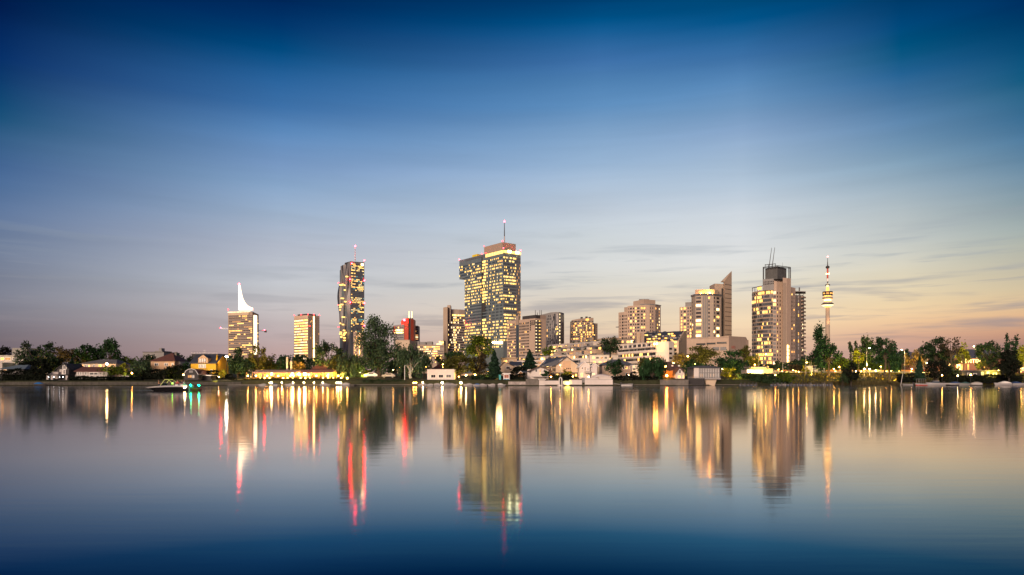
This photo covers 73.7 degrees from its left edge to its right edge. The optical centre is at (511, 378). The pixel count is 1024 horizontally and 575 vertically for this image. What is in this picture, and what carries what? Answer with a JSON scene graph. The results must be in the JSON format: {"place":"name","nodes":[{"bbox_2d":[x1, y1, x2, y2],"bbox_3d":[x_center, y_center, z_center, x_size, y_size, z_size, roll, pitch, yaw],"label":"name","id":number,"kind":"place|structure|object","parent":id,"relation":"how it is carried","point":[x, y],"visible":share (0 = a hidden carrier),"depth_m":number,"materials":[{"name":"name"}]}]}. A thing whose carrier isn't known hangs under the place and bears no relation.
{"place":"outdoors","nodes":[
{"label":"outdoors","id":0,"kind":"place"},
{"bbox_2d":[0,385,1023,574],"bbox_3d":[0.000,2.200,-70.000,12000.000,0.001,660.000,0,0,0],"label":"water","id":1,"kind":"structure","parent":0,"point":[586,480],"depth_m":14.72,"materials":[{"name":"liquid"}]},
{"bbox_2d":[146,379,193,390],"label":"sport boat","id":2,"kind":"object","parent":1,"relation":"on","point":[185,387],"visible":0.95,"depth_m":119.60,"materials":[{"name":"white plastic"}]},
{"bbox_2d":[0,374,1023,385],"bbox_3d":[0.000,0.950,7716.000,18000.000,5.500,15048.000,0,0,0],"label":"ground","id":3,"kind":"structure","parent":0,"point":[464,379],"depth_m":210.23,"materials":[{"name":"green plant"}]},
{"bbox_2d":[0,365,39,373],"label":"boat hut","id":4,"kind":"object","parent":3,"relation":"on","point":[25,367],"visible":0.2,"depth_m":225.04,"materials":[{"name":"white paint"}]},
{"bbox_2d":[0,367,47,380],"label":"hedge","id":5,"kind":"object","parent":3,"relation":"on","point":[22,376],"visible":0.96,"depth_m":213.74,"materials":[{"name":"green plant"}]},
{"bbox_2d":[0,346,47,373],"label":"modern house","id":6,"kind":"structure","parent":3,"relation":"on","point":[6,361],"depth_m":262.00,"materials":[{"name":"white paint"}]},
{"bbox_2d":[12,340,57,367],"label":"tree","id":7,"kind":"object","parent":3,"relation":"on","point":[49,347],"visible":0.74,"depth_m":235.33,"materials":[{"name":"green plant"}]},
{"bbox_2d":[30,356,53,373],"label":"tree","id":8,"kind":"object","parent":3,"relation":"on","point":[45,365],"visible":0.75,"depth_m":227.67,"materials":[{"name":"green plant"}]},
{"bbox_2d":[45,345,78,363],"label":"tree","id":9,"kind":"object","parent":3,"relation":"on","point":[63,354],"visible":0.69,"depth_m":255.66,"materials":[{"name":"green plant"}]},
{"bbox_2d":[46,363,82,380],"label":"boathouse","id":10,"kind":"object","parent":3,"relation":"on","point":[65,371],"visible":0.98,"depth_m":217.00,"materials":[{"name":"white paint"}]},
{"bbox_2d":[69,343,100,363],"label":"tree","id":11,"kind":"object","parent":3,"relation":"on","point":[83,354],"visible":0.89,"depth_m":259.94,"materials":[{"name":"green plant"}]},
{"bbox_2d":[67,375,109,380],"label":"hedge","id":12,"kind":"object","parent":3,"relation":"on","point":[84,378],"visible":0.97,"depth_m":212.84,"materials":[{"name":"green plant"}]},
{"bbox_2d":[74,367,124,378],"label":"long house","id":13,"kind":"structure","parent":3,"relation":"on","point":[88,371],"depth_m":217.00,"materials":[{"name":"white paint"}]},
{"bbox_2d":[79,360,129,370],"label":"garden house","id":14,"kind":"structure","parent":3,"relation":"on","point":[98,363],"depth_m":239.00,"materials":[{"name":"white paint"}]},
{"bbox_2d":[96,337,122,360],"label":"tree","id":15,"kind":"object","parent":3,"relation":"on","point":[109,347],"visible":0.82,"depth_m":256.99,"materials":[{"name":"green plant"}]},
{"bbox_2d":[97,365,123,376],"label":"shrub","id":16,"kind":"object","parent":3,"relation":"on","point":[116,370],"visible":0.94,"depth_m":216.98,"materials":[{"name":"green plant"}]},
{"bbox_2d":[0,382,241,384],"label":"embankment wall","id":17,"kind":"structure","parent":3,"relation":"on","point":[119,383],"depth_m":210.54,"materials":[{"name":"concrete"}]},
{"bbox_2d":[110,376,143,380],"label":"hedge","id":18,"kind":"object","parent":3,"relation":"on","point":[127,378],"visible":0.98,"depth_m":214.29,"materials":[{"name":"green plant"}]},
{"bbox_2d":[126,360,153,376],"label":"willow","id":19,"kind":"object","parent":3,"relation":"on","point":[142,366],"visible":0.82,"depth_m":226.39,"materials":[{"name":"green plant"}]},
{"bbox_2d":[143,348,179,359],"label":"apartment block","id":20,"kind":"structure","parent":3,"relation":"on","point":[161,352],"depth_m":420.00,"materials":[{"name":"white paint"}]},
{"bbox_2d":[141,369,184,379],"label":"hedge","id":21,"kind":"object","parent":3,"relation":"on","point":[150,374],"visible":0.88,"depth_m":221.23,"materials":[{"name":"green plant"}]},
{"bbox_2d":[150,352,189,372],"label":"peach house","id":22,"kind":"structure","parent":3,"relation":"on","point":[165,361],"depth_m":234.01,"materials":[{"name":"paint"}]},
{"bbox_2d":[184,369,207,379],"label":"barn boathouse","id":23,"kind":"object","parent":3,"relation":"on","point":[193,374],"visible":0.98,"depth_m":213.00,"materials":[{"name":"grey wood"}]},
{"bbox_2d":[189,354,228,373],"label":"yellow house","id":24,"kind":"structure","parent":3,"relation":"on","point":[209,362],"depth_m":227.47,"materials":[{"name":"paint"}]},
{"bbox_2d":[227,347,248,377],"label":"tree","id":25,"kind":"object","parent":3,"relation":"on","point":[235,362],"visible":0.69,"depth_m":224.98,"materials":[{"name":"green plant"}]},
{"bbox_2d":[228,283,258,373],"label":"residential tower","id":26,"kind":"structure","parent":3,"relation":"on","point":[243,330],"depth_m":1084.00,"materials":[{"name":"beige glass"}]},
{"bbox_2d":[239,358,256,377],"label":"tree","id":27,"kind":"object","parent":3,"relation":"on","point":[245,369],"visible":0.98,"depth_m":221.04,"materials":[{"name":"green plant"}]},
{"bbox_2d":[247,343,268,369],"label":"tree","id":28,"kind":"object","parent":3,"relation":"on","point":[259,363],"visible":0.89,"depth_m":231.55,"materials":[{"name":"green plant"}]},
{"bbox_2d":[261,354,279,369],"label":"tree","id":29,"kind":"object","parent":3,"relation":"on","point":[269,365],"visible":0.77,"depth_m":239.28,"materials":[{"name":"green plant"}]},
{"bbox_2d":[246,357,342,379],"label":"restaurant","id":30,"kind":"structure","parent":3,"relation":"on","point":[320,371],"depth_m":221.80,"materials":[{"name":"fabric"}]},
{"bbox_2d":[242,377,346,379],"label":"hedge","id":31,"kind":"object","parent":3,"relation":"on","point":[298,378],"visible":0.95,"depth_m":208.17,"materials":[{"name":"green plant"}]},
{"bbox_2d":[294,314,319,369],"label":"office tower","id":32,"kind":"structure","parent":3,"relation":"on","point":[306,332],"depth_m":1191.94,"materials":[{"name":"beige glass"}]},
{"bbox_2d":[229,357,407,373],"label":"woods","id":33,"kind":"object","parent":3,"relation":"on","point":[313,364],"visible":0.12,"depth_m":321.04,"materials":[{"name":"green plant"}]},
{"bbox_2d":[312,340,343,368],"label":"tree","id":34,"kind":"object","parent":3,"relation":"on","point":[319,360],"visible":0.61,"depth_m":224.54,"materials":[{"name":"green plant"}]},
{"bbox_2d":[332,350,365,377],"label":"willow","id":35,"kind":"object","parent":3,"relation":"on","point":[354,368],"visible":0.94,"depth_m":218.93,"materials":[{"name":"green plant"}]},
{"bbox_2d":[337,246,364,359],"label":"skyscraper","id":36,"kind":"structure","parent":3,"relation":"on","point":[350,298],"depth_m":1300.31,"materials":[{"name":"grey glass"}]},
{"bbox_2d":[353,332,365,373],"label":"office block","id":37,"kind":"structure","parent":3,"relation":"on","point":[356,351],"depth_m":960.00,"materials":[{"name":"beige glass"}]},
{"bbox_2d":[353,313,406,377],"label":"tree","id":38,"kind":"object","parent":3,"relation":"on","point":[376,353],"visible":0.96,"depth_m":217.01,"materials":[{"name":"green plant"}]},
{"bbox_2d":[393,315,415,348],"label":"red tower","id":39,"kind":"structure","parent":3,"relation":"on","point":[406,329],"depth_m":903.00,"materials":[{"name":"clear glass"}]},
{"bbox_2d":[396,340,417,373],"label":"windowless hall","id":40,"kind":"structure","parent":3,"relation":"on","point":[408,342],"depth_m":700.00,"materials":[{"name":"concrete"}]},
{"bbox_2d":[391,343,429,378],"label":"willow","id":41,"kind":"object","parent":3,"relation":"on","point":[416,361],"visible":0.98,"depth_m":214.59,"materials":[{"name":"green plant"}]},
{"bbox_2d":[416,341,445,373],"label":"office wing","id":42,"kind":"structure","parent":3,"relation":"on","point":[432,350],"depth_m":823.74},
{"bbox_2d":[427,369,455,379],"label":"garage boathouse","id":43,"kind":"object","parent":3,"relation":"on","point":[441,374],"visible":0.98,"depth_m":207.50,"materials":[{"name":"white paint"}]},
{"bbox_2d":[443,305,464,373],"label":"slab tower","id":44,"kind":"structure","parent":3,"relation":"on","point":[454,329],"depth_m":1000.39,"materials":[{"name":"concrete"}]},
{"bbox_2d":[439,354,479,378],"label":"tree","id":45,"kind":"object","parent":3,"relation":"on","point":[450,362],"visible":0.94,"depth_m":213.50,"materials":[{"name":"green plant"}]},
{"bbox_2d":[460,334,493,373],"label":"tree","id":46,"kind":"object","parent":3,"relation":"on","point":[479,344],"visible":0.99,"depth_m":247.31,"materials":[{"name":"green plant"}]},
{"bbox_2d":[468,352,488,374],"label":"tree","id":47,"kind":"object","parent":3,"relation":"on","point":[481,360],"visible":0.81,"depth_m":216.82,"materials":[{"name":"green plant"}]},
{"bbox_2d":[235,384,742,384],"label":"quay edge","id":48,"kind":"object","parent":3,"relation":"on","point":[417,384],"visible":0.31,"depth_m":205.48,"materials":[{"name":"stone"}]},
{"bbox_2d":[585,379,612,384],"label":"quay wall","id":49,"kind":"structure","parent":48,"relation":"on","point":[598,381],"depth_m":204.40,"materials":[{"name":"white paint"}]},
{"bbox_2d":[660,380,688,384],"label":"quay wall","id":50,"kind":"structure","parent":48,"relation":"on","point":[674,382],"depth_m":204.30,"materials":[{"name":"stone"}]},
{"bbox_2d":[459,221,520,373],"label":"glass office tower","id":51,"kind":"structure","parent":3,"relation":"on","point":[491,276],"depth_m":825.05,"materials":[{"name":"glass"}]},
{"bbox_2d":[486,350,503,378],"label":"conifer","id":52,"kind":"object","parent":3,"relation":"on","point":[494,371],"visible":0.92,"depth_m":212.06,"materials":[{"name":"green plant"}]},
{"bbox_2d":[499,361,514,375],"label":"pale villa","id":53,"kind":"object","parent":3,"relation":"on","point":[505,366],"visible":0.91,"depth_m":222.00,"materials":[{"name":"paint"}]},
{"bbox_2d":[507,310,545,360],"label":"hotel building","id":54,"kind":"structure","parent":3,"relation":"on","point":[525,334],"depth_m":623.47,"materials":[{"name":"beige concrete"}]},
{"bbox_2d":[522,349,537,370],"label":"conifer","id":55,"kind":"object","parent":3,"relation":"on","point":[529,362],"visible":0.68,"depth_m":231.02,"materials":[{"name":"green plant"}]},
{"bbox_2d":[527,365,552,378],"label":"gabled villa","id":56,"kind":"object","parent":3,"relation":"on","point":[536,372],"visible":0.96,"depth_m":212.00,"materials":[{"name":"white paint"}]},
{"bbox_2d":[542,312,563,346],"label":"striped tower","id":57,"kind":"structure","parent":3,"relation":"on","point":[554,327],"depth_m":699.69,"materials":[{"name":"grey glass"}]},
{"bbox_2d":[540,356,577,375],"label":"gable villa","id":58,"kind":"object","parent":3,"relation":"on","point":[567,363],"visible":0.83,"depth_m":222.00,"materials":[{"name":"paint"}]},
{"bbox_2d":[517,338,621,366],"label":"terraced housing","id":59,"kind":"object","parent":3,"relation":"on","point":[578,352],"visible":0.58,"depth_m":385.22,"materials":[{"name":"white paint"}]},
{"bbox_2d":[570,316,597,342],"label":"terraced tower","id":60,"kind":"structure","parent":3,"relation":"on","point":[582,329],"depth_m":691.57,"materials":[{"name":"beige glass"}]},
{"bbox_2d":[576,361,598,378],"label":"twin gable villa","id":61,"kind":"object","parent":3,"relation":"on","point":[585,369],"visible":0.98,"depth_m":214.00,"materials":[{"name":"white paint"}]},
{"bbox_2d":[586,355,617,364],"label":"terrace block","id":62,"kind":"structure","parent":3,"relation":"on","point":[599,358],"depth_m":352.00,"materials":[{"name":"white paint"}]},
{"bbox_2d":[597,336,621,357],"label":"tree","id":63,"kind":"object","parent":3,"relation":"on","point":[610,346],"visible":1,"depth_m":323.70,"materials":[{"name":"green plant"}]},
{"bbox_2d":[604,358,625,376],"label":"tree","id":64,"kind":"object","parent":3,"relation":"on","point":[618,366],"visible":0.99,"depth_m":211.82,"materials":[{"name":"green plant"}]},
{"bbox_2d":[598,358,633,375],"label":"hipped house","id":65,"kind":"structure","parent":3,"relation":"on","point":[626,371],"depth_m":224.00,"materials":[{"name":"paint"}]},
{"bbox_2d":[611,375,658,380],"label":"hedge","id":66,"kind":"object","parent":3,"relation":"on","point":[628,377],"visible":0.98,"depth_m":205.21,"materials":[{"name":"green plant"}]},
{"bbox_2d":[616,299,660,338],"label":"apartment tower","id":67,"kind":"structure","parent":3,"relation":"on","point":[641,316],"depth_m":606.28,"materials":[{"name":"beige concrete"}]},
{"bbox_2d":[617,331,686,373],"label":"ribbon window block","id":68,"kind":"structure","parent":3,"relation":"on","point":[669,344],"depth_m":359.08,"materials":[{"name":"white paint"}]},
{"bbox_2d":[637,353,667,379],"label":"tree","id":69,"kind":"object","parent":3,"relation":"on","point":[651,367],"visible":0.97,"depth_m":205.65,"materials":[{"name":"green plant"}]},
{"bbox_2d":[663,360,684,377],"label":"brown roofed house","id":70,"kind":"structure","parent":3,"relation":"on","point":[671,366],"depth_m":222.00,"materials":[{"name":"paint"}]},
{"bbox_2d":[670,352,692,367],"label":"tree","id":71,"kind":"object","parent":3,"relation":"on","point":[679,359],"visible":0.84,"depth_m":242.99,"materials":[{"name":"green plant"}]},
{"bbox_2d":[684,345,721,364],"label":"tree","id":72,"kind":"object","parent":3,"relation":"on","point":[703,355],"visible":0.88,"depth_m":259.13,"materials":[{"name":"green plant"}]},
{"bbox_2d":[687,366,721,385],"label":"stilted boathouse","id":73,"kind":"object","parent":3,"relation":"on","point":[710,375],"visible":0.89,"depth_m":208.80,"materials":[{"name":"grey glass"}]},
{"bbox_2d":[687,336,748,371],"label":"podium building","id":74,"kind":"structure","parent":3,"relation":"on","point":[724,343],"depth_m":431.10,"materials":[{"name":"beige concrete"}]},
{"bbox_2d":[680,271,731,338],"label":"sail tower","id":75,"kind":"structure","parent":74,"relation":"on","point":[704,313],"depth_m":521.68,"materials":[{"name":"concrete"}]},
{"bbox_2d":[710,349,748,375],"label":"tree","id":76,"kind":"object","parent":3,"relation":"on","point":[731,363],"visible":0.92,"depth_m":224.06,"materials":[{"name":"green plant"}]},
{"bbox_2d":[675,361,802,373],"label":"woods","id":77,"kind":"object","parent":3,"relation":"on","point":[770,367],"visible":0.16,"depth_m":329.46,"materials":[{"name":"green plant"}]},
{"bbox_2d":[736,372,778,379],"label":"hedge","id":78,"kind":"object","parent":3,"relation":"on","point":[758,376],"visible":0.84,"depth_m":220.30,"materials":[{"name":"green plant"}]},
{"bbox_2d":[724,379,790,383],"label":"hedge","id":79,"kind":"object","parent":3,"relation":"on","point":[771,381],"visible":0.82,"depth_m":214.34,"materials":[{"name":"green plant"}]},
{"bbox_2d":[741,367,777,375],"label":"lit pavilion","id":80,"kind":"structure","parent":3,"relation":"on","point":[758,370],"depth_m":236.90,"materials":[{"name":"white paint"}]},
{"bbox_2d":[752,248,794,369],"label":"glass cage tower","id":81,"kind":"structure","parent":3,"relation":"on","point":[773,320],"depth_m":498.55,"materials":[{"name":"metal"}]},
{"bbox_2d":[776,371,795,381],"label":"shrub","id":82,"kind":"object","parent":3,"relation":"on","point":[788,377],"visible":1,"depth_m":214.07,"materials":[{"name":"green plant"}]},
{"bbox_2d":[795,287,805,369],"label":"balcony block","id":83,"kind":"structure","parent":3,"relation":"on","point":[799,326],"depth_m":513.41,"materials":[{"name":"concrete"}]},
{"bbox_2d":[812,321,830,374],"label":"poplar","id":84,"kind":"object","parent":3,"relation":"on","point":[820,362],"visible":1,"depth_m":225.04,"materials":[{"name":"green plant"}]},
{"bbox_2d":[821,256,833,347],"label":"television tower","id":85,"kind":"structure","parent":3,"relation":"on","point":[827,303],"depth_m":1410.33,"materials":[{"name":"white paint"}]},
{"bbox_2d":[822,343,842,376],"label":"tree","id":86,"kind":"object","parent":3,"relation":"on","point":[827,355],"visible":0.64,"depth_m":236.23,"materials":[{"name":"green plant"}]},
{"bbox_2d":[831,356,850,373],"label":"tree","id":87,"kind":"object","parent":3,"relation":"on","point":[840,364],"visible":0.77,"depth_m":283.58,"materials":[{"name":"green plant"}]},
{"bbox_2d":[798,380,904,384],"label":"reeds","id":88,"kind":"object","parent":3,"relation":"on","point":[866,382],"visible":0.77,"depth_m":216.64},
{"bbox_2d":[841,359,861,384],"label":"tree","id":89,"kind":"object","parent":3,"relation":"on","point":[852,375],"visible":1,"depth_m":213.82,"materials":[{"name":"green plant"}]},
{"bbox_2d":[774,371,929,373],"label":"guard rail","id":90,"kind":"object","parent":3,"relation":"on","point":[854,371],"visible":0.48,"depth_m":254.38,"materials":[{"name":"metal"}]},
{"bbox_2d":[802,359,907,373],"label":"woods","id":91,"kind":"object","parent":3,"relation":"on","point":[872,366],"visible":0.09,"depth_m":320.45,"materials":[{"name":"green plant"}]},
{"bbox_2d":[857,335,877,368],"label":"tree","id":92,"kind":"object","parent":3,"relation":"on","point":[866,342],"visible":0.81,"depth_m":270.87,"materials":[{"name":"green plant"}]},
{"bbox_2d":[720,372,1023,384],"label":"grass","id":93,"kind":"structure","parent":3,"relation":"on","point":[800,374],"depth_m":237.62,"materials":[{"name":"plant"}]},
{"bbox_2d":[870,337,897,375],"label":"tree","id":94,"kind":"object","parent":3,"relation":"on","point":[877,348],"visible":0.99,"depth_m":223.66,"materials":[{"name":"green plant"}]},
{"bbox_2d":[874,348,901,380],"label":"tree","id":95,"kind":"object","parent":3,"relation":"on","point":[893,366],"visible":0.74,"depth_m":224.58,"materials":[{"name":"green plant"}]},
{"bbox_2d":[790,354,1000,373],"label":"woods","id":96,"kind":"object","parent":3,"relation":"on","point":[805,357],"visible":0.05,"depth_m":389.57,"materials":[{"name":"green plant"}]},
{"bbox_2d":[895,373,918,382],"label":"hedge","id":97,"kind":"object","parent":3,"relation":"on","point":[905,378],"visible":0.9,"depth_m":217.26,"materials":[{"name":"green plant"}]},
{"bbox_2d":[903,349,926,371],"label":"tree","id":98,"kind":"object","parent":3,"relation":"on","point":[915,354],"visible":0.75,"depth_m":267.72,"materials":[{"name":"green plant"}]},
{"bbox_2d":[913,356,926,383],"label":"conifer","id":99,"kind":"object","parent":3,"relation":"on","point":[919,374],"visible":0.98,"depth_m":215.47,"materials":[{"name":"green plant"}]},
{"bbox_2d":[918,336,949,380],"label":"tree","id":100,"kind":"object","parent":3,"relation":"on","point":[930,348],"visible":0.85,"depth_m":225.37,"materials":[{"name":"green plant"}]},
{"bbox_2d":[924,359,956,380],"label":"tree","id":101,"kind":"object","parent":3,"relation":"on","point":[936,373],"visible":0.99,"depth_m":218.19,"materials":[{"name":"green plant"}]},
{"bbox_2d":[902,358,988,371],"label":"retail building","id":102,"kind":"structure","parent":3,"relation":"on","point":[969,365],"depth_m":291.63,"materials":[{"name":"ceramic"}]},
{"bbox_2d":[937,337,963,369],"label":"tree","id":103,"kind":"object","parent":3,"relation":"on","point":[954,352],"visible":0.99,"depth_m":221.33,"materials":[{"name":"green plant"}]},
{"bbox_2d":[941,356,960,382],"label":"tree","id":104,"kind":"object","parent":3,"relation":"on","point":[954,362],"visible":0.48,"depth_m":222.08,"materials":[{"name":"green plant"}]},
{"bbox_2d":[955,342,970,369],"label":"tree","id":105,"kind":"object","parent":3,"relation":"on","point":[967,356],"visible":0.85,"depth_m":241.82,"materials":[{"name":"green plant"}]},
{"bbox_2d":[953,370,1003,383],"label":"marina clubhouse","id":106,"kind":"structure","parent":3,"relation":"on","point":[977,372],"depth_m":228.00,"materials":[{"name":"white paint"}]},
{"bbox_2d":[939,374,1023,382],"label":"hedge","id":107,"kind":"object","parent":3,"relation":"on","point":[978,378],"visible":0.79,"depth_m":221.27,"materials":[{"name":"green plant"}]},
{"bbox_2d":[973,340,1005,369],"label":"tree","id":108,"kind":"object","parent":3,"relation":"on","point":[980,348],"visible":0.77,"depth_m":236.89,"materials":[{"name":"green plant"}]},
{"bbox_2d":[995,347,1023,381],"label":"tree","id":109,"kind":"object","parent":3,"relation":"on","point":[1008,366],"visible":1,"depth_m":214.59,"materials":[{"name":"green plant"}]},
{"bbox_2d":[0,0,1023,373],"label":"sky","id":110,"kind":"structure","parent":0,"point":[159,158],"materials":[{"name":"blue"}]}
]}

